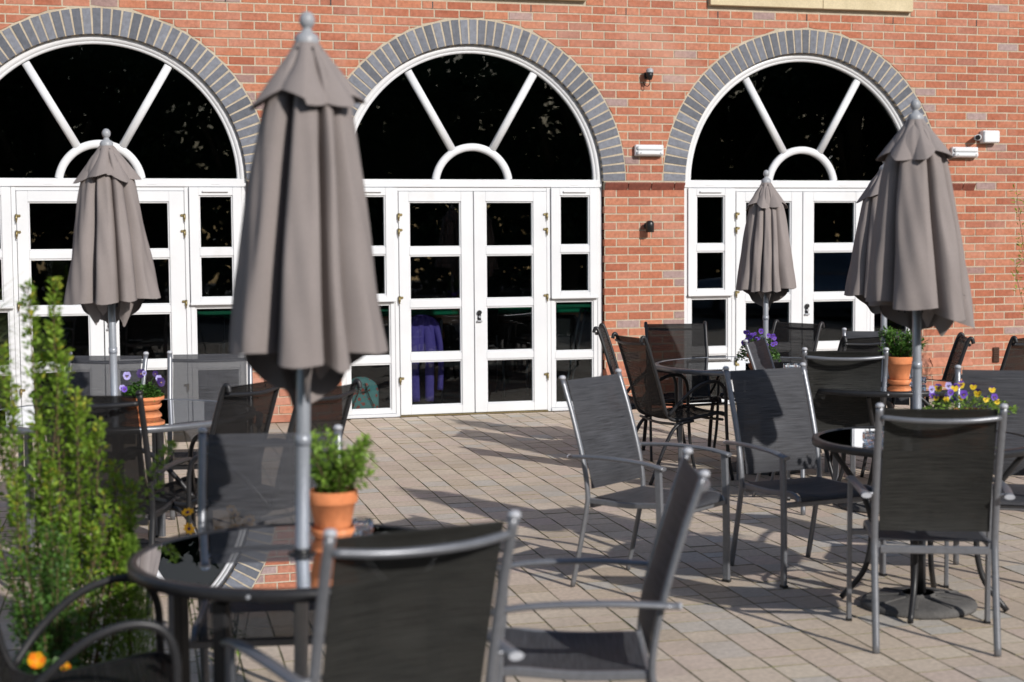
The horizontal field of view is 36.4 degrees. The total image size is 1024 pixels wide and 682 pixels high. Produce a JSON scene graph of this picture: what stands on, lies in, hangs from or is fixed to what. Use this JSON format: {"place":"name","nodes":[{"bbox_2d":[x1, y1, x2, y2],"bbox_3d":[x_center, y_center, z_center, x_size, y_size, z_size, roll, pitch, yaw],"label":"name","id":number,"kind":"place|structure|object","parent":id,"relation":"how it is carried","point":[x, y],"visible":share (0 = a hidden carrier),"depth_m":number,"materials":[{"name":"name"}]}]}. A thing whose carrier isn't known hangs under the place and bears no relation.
{"place":"outdoors","nodes":[
{"label":"outdoors","id":0,"kind":"place"},
{"bbox_2d":[0,398,1023,681],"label":"paving","id":1,"kind":"structure","parent":0,"point":[928,648],"depth_m":7.56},
{"bbox_2d":[12,649,82,673],"bbox_3d":[-1.375,1.080,4.473,0.298,0.418,0.297,-1,4,-15],"label":"orange viola","id":2,"kind":"object","parent":1,"relation":"on","point":[36,660],"visible":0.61,"depth_m":4.46,"materials":[{"name":"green plant"}]},
{"bbox_2d":[18,352,148,534],"bbox_3d":[-2.312,0.558,8.539,0.596,0.963,0.627,0,4,7],"label":"garden chair","id":3,"kind":"object","parent":1,"relation":"on","point":[91,375],"visible":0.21,"depth_m":8.74,"materials":[{"name":"metal"}]},
{"bbox_2d":[0,574,181,681],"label":"garden chair","id":4,"kind":"object","parent":1,"relation":"on","point":[159,664],"visible":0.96,"depth_m":4.16,"materials":[{"name":"black metal"}]},
{"bbox_2d":[0,399,216,557],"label":"patio table","id":5,"kind":"object","parent":1,"relation":"on","point":[170,415],"visible":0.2,"depth_m":7.86,"materials":[{"name":"grey glass"}]},
{"bbox_2d":[119,369,164,411],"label":"potted pansies","id":6,"kind":"object","parent":5,"relation":"on","point":[153,396],"visible":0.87,"depth_m":7.89,"materials":[{"name":"plant"}]},
{"bbox_2d":[64,129,160,564],"bbox_3d":[-2.002,0.012,7.797,0.508,2.140,0.508,-2,4,-15],"label":"parasol","id":7,"kind":"object","parent":1,"relation":"on","point":[112,280],"visible":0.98,"depth_m":7.63,"materials":[{"name":"fabric"}]},
{"bbox_2d":[30,390,195,614],"bbox_3d":[-1.748,0.668,6.793,0.596,0.963,0.627,0,4,5],"label":"garden chair","id":8,"kind":"object","parent":1,"relation":"on","point":[120,417],"visible":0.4,"depth_m":6.59,"materials":[{"name":"black fabric"}]},
{"bbox_2d":[115,382,279,533],"bbox_3d":[-1.425,0.644,7.164,0.658,0.964,0.564,1,4,25],"label":"garden chair","id":9,"kind":"object","parent":1,"relation":"on","point":[244,409],"visible":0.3,"depth_m":7.00,"materials":[{"name":"black fabric"}]},
{"bbox_2d":[152,351,252,537],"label":"garden chair","id":10,"kind":"object","parent":1,"relation":"on","point":[202,376],"visible":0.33,"depth_m":8.79,"materials":[{"name":"metal"}]},
{"bbox_2d":[182,508,240,671],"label":"yellow daisies","id":11,"kind":"object","parent":1,"relation":"on","point":[189,528],"visible":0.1,"depth_m":5.63,"materials":[{"name":"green plant"}]},
{"bbox_2d":[168,424,342,681],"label":"garden chair","id":12,"kind":"object","parent":1,"relation":"on","point":[251,479],"visible":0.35,"depth_m":5.12,"materials":[{"name":"fabric"}]},
{"bbox_2d":[126,523,418,681],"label":"patio table","id":13,"kind":"object","parent":1,"relation":"on","point":[224,568],"visible":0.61,"depth_m":4.12,"materials":[{"name":"black glass"}]},
{"bbox_2d":[310,424,378,539],"bbox_3d":[-0.500,0.402,4.491,0.236,0.331,0.235,-1,4,-15],"label":"potted shrub","id":14,"kind":"object","parent":13,"relation":"on","point":[333,498],"visible":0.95,"depth_m":4.45,"materials":[{"name":"green plant"}]},
{"bbox_2d":[351,517,373,534],"bbox_3d":[-0.448,0.543,4.559,0.082,0.040,0.082,-3,5,-38],"label":"ashtray","id":15,"kind":"object","parent":13,"relation":"on","point":[364,525],"visible":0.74,"depth_m":4.53,"materials":[{"name":"clear glass"}]},
{"bbox_2d":[186,378,362,534],"bbox_3d":[-1.056,0.656,6.934,0.658,0.964,0.564,1,4,25],"label":"garden chair","id":16,"kind":"object","parent":1,"relation":"on","point":[332,408],"visible":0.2,"depth_m":6.82,"materials":[{"name":"black fabric"}]},
{"bbox_2d":[229,11,387,678],"bbox_3d":[-0.571,0.208,4.255,0.508,2.195,0.508,0,4,-15],"label":"parasol","id":17,"kind":"object","parent":1,"relation":"on","point":[306,328],"visible":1,"depth_m":4.12,"materials":[{"name":"fabric"}]},
{"bbox_2d":[220,510,523,681],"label":"garden chair","id":18,"kind":"object","parent":1,"relation":"on","point":[414,605],"visible":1,"depth_m":3.53,"materials":[{"name":"fabric"}]},
{"bbox_2d":[276,404,735,422],"bbox_3d":[0.054,0.655,14.099,11.898,0.008,0.116,-1,4,-15],"label":"dirt line","id":19,"kind":"object","parent":1,"relation":"on","point":[451,415],"visible":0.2,"depth_m":13.94,"materials":[{"name":"soil"}]},
{"bbox_2d":[491,447,709,681],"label":"garden chair","id":20,"kind":"object","parent":1,"relation":"on","point":[588,655],"visible":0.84,"depth_m":4.31,"materials":[{"name":"metal"}]},
{"bbox_2d":[592,323,685,443],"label":"garden chair","id":21,"kind":"object","parent":1,"relation":"on","point":[606,343],"visible":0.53,"depth_m":11.14,"materials":[{"name":"black metal"}]},
{"bbox_2d":[559,368,731,586],"bbox_3d":[0.586,0.633,7.074,0.627,0.963,0.596,3,5,38],"label":"garden chair","id":22,"kind":"object","parent":1,"relation":"on","point":[605,430],"visible":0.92,"depth_m":7.11,"materials":[{"name":"metal"}]},
{"bbox_2d":[611,332,733,484],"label":"garden chair","id":23,"kind":"object","parent":1,"relation":"on","point":[644,380],"visible":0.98,"depth_m":10.11,"materials":[{"name":"black metal"}]},
{"bbox_2d":[642,321,727,461],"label":"garden chair","id":24,"kind":"object","parent":1,"relation":"on","point":[671,341],"visible":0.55,"depth_m":11.51,"materials":[{"name":"black metal"}]},
{"bbox_2d":[655,356,828,479],"bbox_3d":[1.641,0.512,10.596,1.340,0.724,1.340,-2,4,-27],"label":"patio table","id":25,"kind":"object","parent":1,"relation":"on","point":[711,366],"visible":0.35,"depth_m":10.56,"materials":[{"name":"black glass"}]},
{"bbox_2d":[735,329,780,368],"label":"potted pansies","id":26,"kind":"object","parent":25,"relation":"on","point":[750,336],"visible":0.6,"depth_m":10.12,"materials":[{"name":"plant"}]},
{"bbox_2d":[783,363,799,367],"bbox_3d":[1.803,0.167,10.026,0.108,0.040,0.108,-3,5,-38],"label":"ashtray","id":27,"kind":"object","parent":25,"relation":"on","point":[790,365],"visible":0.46,"depth_m":9.98,"materials":[{"name":"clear glass"}]},
{"bbox_2d":[728,170,799,474],"bbox_3d":[1.717,-0.138,10.523,0.508,2.030,0.508,-1,4,-15],"label":"parasol","id":28,"kind":"object","parent":1,"relation":"on","point":[766,279],"visible":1,"depth_m":10.37,"materials":[{"name":"fabric"}]},
{"bbox_2d":[713,319,824,452],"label":"garden chair","id":29,"kind":"object","parent":1,"relation":"on","point":[793,339],"visible":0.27,"depth_m":11.51,"materials":[{"name":"black metal"}]},
{"bbox_2d":[743,335,855,496],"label":"garden chair","id":30,"kind":"object","parent":1,"relation":"on","point":[759,354],"visible":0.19,"depth_m":9.57,"materials":[{"name":"metal"}]},
{"bbox_2d":[723,362,886,588],"bbox_3d":[1.353,0.609,7.362,0.596,0.963,0.627,-2,4,-25],"label":"garden chair","id":31,"kind":"object","parent":1,"relation":"on","point":[778,429],"visible":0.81,"depth_m":7.47,"materials":[{"name":"fabric"}]},
{"bbox_2d":[768,333,896,479],"bbox_3d":[2.107,0.422,10.151,0.564,0.964,0.658,-3,4,-33],"label":"garden chair","id":32,"kind":"object","parent":1,"relation":"on","point":[860,344],"visible":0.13,"depth_m":9.85,"materials":[{"name":"black metal"}]},
{"bbox_2d":[787,347,893,514],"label":"garden chair","id":33,"kind":"object","parent":1,"relation":"on","point":[847,369],"visible":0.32,"depth_m":8.79,"materials":[{"name":"fabric"}]},
{"bbox_2d":[838,162,886,513],"bbox_3d":[2.156,-0.050,9.018,0.508,2.045,0.508,-1,4,-15],"label":"parasol","id":34,"kind":"object","parent":1,"relation":"on","point":[856,281],"visible":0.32,"depth_m":8.91,"materials":[{"name":"fabric"}]},
{"bbox_2d":[841,328,924,457],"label":"garden chair","id":35,"kind":"object","parent":1,"relation":"on","point":[864,334],"visible":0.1,"depth_m":10.50,"materials":[{"name":"metal"}]},
{"bbox_2d":[817,377,961,504],"bbox_3d":[2.156,0.609,9.060,0.950,0.724,0.950,-2,4,-21],"label":"patio table","id":36,"kind":"object","parent":1,"relation":"on","point":[893,392],"visible":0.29,"depth_m":8.71,"materials":[{"name":"black glass"}]},
{"bbox_2d":[878,325,927,384],"bbox_3d":[2.256,0.079,8.992,0.295,0.346,0.233,1,4,17],"label":"potted shrub","id":37,"kind":"object","parent":36,"relation":"on","point":[899,360],"visible":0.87,"depth_m":8.96,"materials":[{"name":"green plant"}]},
{"bbox_2d":[909,376,926,383],"bbox_3d":[2.364,0.227,9.062,0.098,0.040,0.098,0,4,7],"label":"ashtray","id":38,"kind":"object","parent":36,"relation":"on","point":[924,378],"visible":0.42,"depth_m":9.03,"materials":[{"name":"clear glass"}]},
{"bbox_2d":[811,426,1023,623],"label":"patio table","id":39,"kind":"object","parent":1,"relation":"on","point":[847,440],"visible":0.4,"depth_m":6.54,"materials":[{"name":"black glass"}]},
{"bbox_2d":[923,381,1018,413],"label":"potted pansies","id":40,"kind":"object","parent":39,"relation":"on","point":[963,397],"visible":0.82,"depth_m":6.83,"materials":[{"name":"plant"}]},
{"bbox_2d":[860,332,974,485],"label":"garden chair","id":41,"kind":"object","parent":1,"relation":"on","point":[962,343],"visible":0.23,"depth_m":9.91,"materials":[{"name":"black metal"}]},
{"bbox_2d":[860,99,977,619],"bbox_3d":[1.712,0.061,6.576,0.488,2.150,0.488,-2,4,-15],"label":"parasol","id":42,"kind":"object","parent":1,"relation":"on","point":[918,281],"visible":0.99,"depth_m":6.43,"materials":[{"name":"fabric"}]},
{"bbox_2d":[845,403,1014,655],"bbox_3d":[1.627,0.692,6.063,0.596,0.963,0.627,0,4,7],"label":"garden chair","id":43,"kind":"object","parent":1,"relation":"on","point":[938,479],"visible":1,"depth_m":5.89,"materials":[{"name":"fabric"}]},
{"bbox_2d":[925,336,1023,408],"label":"garden chair","id":44,"kind":"object","parent":1,"relation":"on","point":[1013,358],"visible":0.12,"depth_m":9.71,"materials":[{"name":"black metal"}]},
{"bbox_2d":[944,365,1023,587],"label":"garden chair","id":45,"kind":"object","parent":1,"relation":"on","point":[1008,385],"visible":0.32,"depth_m":7.36,"materials":[{"name":"fabric"}]},
{"bbox_2d":[1009,184,1023,315],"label":"twiggy shrub","id":46,"kind":"object","parent":1,"relation":"on","point":[1018,243],"visible":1,"depth_m":14.02,"materials":[{"name":"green plant"}]},
{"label":"flower bed","id":47,"kind":"structure","parent":1,"relation":"on","visible":0},
{"bbox_2d":[0,265,45,412],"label":"shrub","id":48,"kind":"object","parent":47,"relation":"on","point":[10,345],"visible":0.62,"depth_m":5.11,"materials":[{"name":"green plant"}]},
{"bbox_2d":[0,522,105,673],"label":"leaved shrub","id":49,"kind":"object","parent":47,"relation":"on","point":[47,642],"visible":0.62,"depth_m":4.67,"materials":[{"name":"green plant"}]},
{"bbox_2d":[0,276,141,669],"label":"golden shrub","id":50,"kind":"object","parent":47,"relation":"on","point":[49,475],"visible":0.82,"depth_m":4.89,"materials":[{"name":"green plant"}]},
{"bbox_2d":[98,523,155,662],"bbox_3d":[-1.241,0.909,5.028,0.238,0.664,0.247,-1,4,-15],"label":"conifer","id":51,"kind":"object","parent":47,"relation":"on","point":[136,611],"visible":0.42,"depth_m":5.00,"materials":[{"name":"green plant"}]},
{"bbox_2d":[80,440,179,663],"bbox_3d":[-1.275,0.779,5.156,0.360,0.907,0.126,-1,4,-15],"label":"evergreen sprig","id":52,"kind":"object","parent":47,"relation":"on","point":[163,451],"visible":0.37,"depth_m":5.14,"materials":[{"name":"green plant"}]},
{"bbox_2d":[556,308,586,400],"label":"chair","id":53,"kind":"object","parent":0,"point":[567,325],"visible":0.43,"depth_m":14.58,"materials":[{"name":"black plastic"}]},
{"bbox_2d":[862,431,882,442],"bbox_3d":[1.516,0.401,6.502,0.098,0.040,0.098,0,4,7],"label":"ashtray","id":54,"kind":"object","parent":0,"point":[867,436],"visible":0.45,"depth_m":6.47,"materials":[{"name":"clear glass"}]},
{"label":"ground","id":55,"kind":"structure","parent":0,"visible":0},
{"bbox_2d":[0,0,1023,422],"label":"brick building","id":56,"kind":"structure","parent":55,"relation":"on","point":[502,164],"depth_m":14.68,"materials":[{"name":"brick"}]},
{"bbox_2d":[0,187,13,308],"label":"side window","id":57,"kind":"structure","parent":56,"relation":"in","point":[6,253],"depth_m":12.89,"materials":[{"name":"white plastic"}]},
{"bbox_2d":[0,309,16,404],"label":"side window","id":58,"kind":"structure","parent":56,"relation":"in","point":[10,311],"depth_m":12.97,"materials":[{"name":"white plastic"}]},
{"bbox_2d":[15,191,103,405],"bbox_3d":[-3.791,-0.262,13.068,0.690,1.989,0.084,-1,4,-15],"label":"door","id":59,"kind":"structure","parent":56,"relation":"in","point":[26,254],"depth_m":12.99,"materials":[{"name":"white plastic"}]},
{"bbox_2d":[104,191,186,398],"bbox_3d":[-3.117,-0.278,13.249,0.690,1.989,0.090,-1,4,-15],"label":"door","id":60,"kind":"structure","parent":56,"relation":"in","point":[175,252],"depth_m":13.27,"materials":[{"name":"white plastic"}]},
{"bbox_2d":[197,317,224,353],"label":"indoor chair","id":61,"kind":"object","parent":56,"relation":"on","point":[210,330],"visible":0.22,"depth_m":14.78,"materials":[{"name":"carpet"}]},
{"bbox_2d":[191,305,231,353],"bbox_3d":[-2.543,0.185,13.459,0.446,0.996,0.056,-1,4,-15],"label":"side window","id":62,"kind":"structure","parent":56,"relation":"in","point":[194,344],"depth_m":13.37,"materials":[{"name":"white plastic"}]},
{"bbox_2d":[188,187,241,304],"bbox_3d":[-2.543,-0.815,13.368,0.454,1.008,0.088,-1,4,-15],"label":"side window","id":63,"kind":"structure","parent":56,"relation":"in","point":[197,252],"depth_m":13.33,"materials":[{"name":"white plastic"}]},
{"bbox_2d":[351,377,378,408],"bbox_3d":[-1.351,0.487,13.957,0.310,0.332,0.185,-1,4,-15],"label":"chair","id":64,"kind":"object","parent":56,"relation":"on","point":[366,395],"visible":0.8,"depth_m":13.91,"materials":[{"name":"teal fabric"}]},
{"bbox_2d":[346,302,395,414],"bbox_3d":[-1.260,0.153,13.810,0.446,0.996,0.056,-1,4,-15],"label":"side window","id":65,"kind":"structure","parent":56,"relation":"in","point":[366,360],"depth_m":13.82,"materials":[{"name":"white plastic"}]},
{"bbox_2d":[365,187,395,301],"bbox_3d":[-1.260,-0.847,13.719,0.454,1.008,0.088,-1,4,-15],"label":"side window","id":66,"kind":"structure","parent":56,"relation":"in","point":[387,250],"depth_m":13.74,"materials":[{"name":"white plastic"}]},
{"bbox_2d":[197,304,590,391],"bbox_3d":[-0.960,0.057,16.814,5.200,0.850,1.800,-1,4,-15],"label":"snooker table","id":67,"kind":"object","parent":56,"relation":"on","point":[510,315],"visible":0.08,"depth_m":16.12,"materials":[{"name":"fabric"}]},
{"bbox_2d":[419,317,442,403],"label":"indoor chair","id":68,"kind":"object","parent":56,"relation":"on","point":[440,320],"visible":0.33,"depth_m":14.29,"materials":[{"name":"fabric"}]},
{"bbox_2d":[411,315,443,401],"bbox_3d":[-0.823,0.157,14.247,0.392,0.786,0.146,-1,4,-15],"label":"hoodie","id":69,"kind":"object","parent":68,"relation":"hanging from","point":[426,333],"visible":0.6,"depth_m":14.20,"materials":[{"name":"fabric"}]},
{"bbox_2d":[397,191,474,414],"bbox_3d":[-0.681,-0.340,13.917,0.690,1.989,0.084,-1,4,-15],"label":"door","id":70,"kind":"structure","parent":56,"relation":"in","point":[465,302],"depth_m":13.91,"materials":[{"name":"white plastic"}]},
{"bbox_2d":[487,309,528,398],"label":"indoor chair","id":71,"kind":"object","parent":56,"relation":"on","point":[492,322],"visible":0.45,"depth_m":15.74,"materials":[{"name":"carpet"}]},
{"bbox_2d":[473,191,548,411],"bbox_3d":[-0.007,-0.356,14.098,0.690,1.989,0.090,-1,4,-15],"label":"door","id":72,"kind":"structure","parent":56,"relation":"in","point":[537,249],"depth_m":14.09,"materials":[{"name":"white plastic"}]},
{"bbox_2d":[550,188,598,298],"bbox_3d":[0.567,-0.893,14.218,0.454,1.008,0.088,-1,4,-15],"label":"side window","id":73,"kind":"structure","parent":56,"relation":"in","point":[591,194],"depth_m":14.20,"materials":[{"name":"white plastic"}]},
{"bbox_2d":[551,298,597,407],"bbox_3d":[0.567,0.107,14.308,0.446,0.996,0.056,-1,4,-15],"label":"side window","id":74,"kind":"structure","parent":56,"relation":"in","point":[592,353],"depth_m":14.28,"materials":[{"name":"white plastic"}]},
{"bbox_2d":[643,68,653,86],"bbox_3d":[1.244,-2.404,14.187,0.070,0.166,0.120,-2,4,-22],"label":"floodlight sensor","id":75,"kind":"object","parent":56,"relation":"attached to","point":[648,74],"visible":1,"depth_m":14.14,"materials":[{"name":"black plastic"}]},
{"bbox_2d":[634,145,663,155],"bbox_3d":[1.259,-1.746,14.248,0.275,0.103,0.082,-1,4,-15],"label":"wall light","id":76,"kind":"object","parent":56,"relation":"attached to","point":[648,150],"visible":1,"depth_m":14.22,"materials":[{"name":"white plastic"}]},
{"bbox_2d":[644,221,653,231],"bbox_3d":[1.258,-1.052,14.275,0.076,0.108,0.123,-1,4,-15],"label":"wall lamp","id":77,"kind":"object","parent":56,"relation":"attached to","point":[648,226],"visible":1,"depth_m":14.22,"materials":[{"name":"black plastic"}]},
{"bbox_2d":[687,296,730,400],"bbox_3d":[1.851,0.075,14.659,0.446,0.996,0.056,-1,4,-15],"label":"side window","id":78,"kind":"structure","parent":56,"relation":"in","point":[725,350],"depth_m":14.66,"materials":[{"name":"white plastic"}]},
{"bbox_2d":[687,188,732,296],"bbox_3d":[1.850,-0.925,14.568,0.454,1.008,0.088,-1,4,-15],"label":"side window","id":79,"kind":"structure","parent":56,"relation":"in","point":[725,247],"depth_m":14.55,"materials":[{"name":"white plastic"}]},
{"bbox_2d":[735,192,801,401],"bbox_3d":[2.429,-0.418,14.767,0.690,1.989,0.084,-1,4,-15],"label":"door","id":80,"kind":"structure","parent":56,"relation":"in","point":[793,297],"depth_m":14.76,"materials":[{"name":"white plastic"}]},
{"bbox_2d":[802,192,866,350],"bbox_3d":[3.103,-0.434,14.947,0.690,1.989,0.090,-1,4,-15],"label":"door","id":81,"kind":"structure","parent":56,"relation":"in","point":[858,308],"depth_m":14.87,"materials":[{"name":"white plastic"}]},
{"bbox_2d":[870,311,909,342],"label":"side window","id":82,"kind":"structure","parent":56,"relation":"in","point":[871,314],"depth_m":15.06,"materials":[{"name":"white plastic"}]},
{"bbox_2d":[950,147,977,157],"bbox_3d":[4.401,-1.833,15.106,0.283,0.102,0.082,-1,4,-15],"label":"wall light","id":83,"kind":"object","parent":56,"relation":"attached to","point":[964,152],"visible":0.95,"depth_m":15.08,"materials":[{"name":"white plastic"}]},
{"bbox_2d":[974,134,981,139],"bbox_3d":[4.529,-1.978,15.110,0.073,0.068,0.148,0,4,11],"label":"security camera","id":84,"kind":"object","parent":56,"relation":"attached to","point":[978,137],"visible":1,"depth_m":15.05,"materials":[{"name":"white plastic"}]},
{"bbox_2d":[980,130,999,142],"bbox_3d":[4.660,-1.991,15.165,0.180,0.122,0.086,-1,4,-15],"label":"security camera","id":85,"kind":"object","parent":56,"relation":"attached to","point":[990,136],"visible":1,"depth_m":15.13,"materials":[{"name":"white plastic"}]},
{"bbox_2d":[993,347,998,362],"bbox_3d":[4.786,0.137,15.373,0.070,0.150,0.021,-1,4,-15],"label":"wall vent","id":86,"kind":"object","parent":56,"relation":"attached to","point":[995,354],"depth_m":15.37,"materials":[{"name":"brown metal"}]}
]}

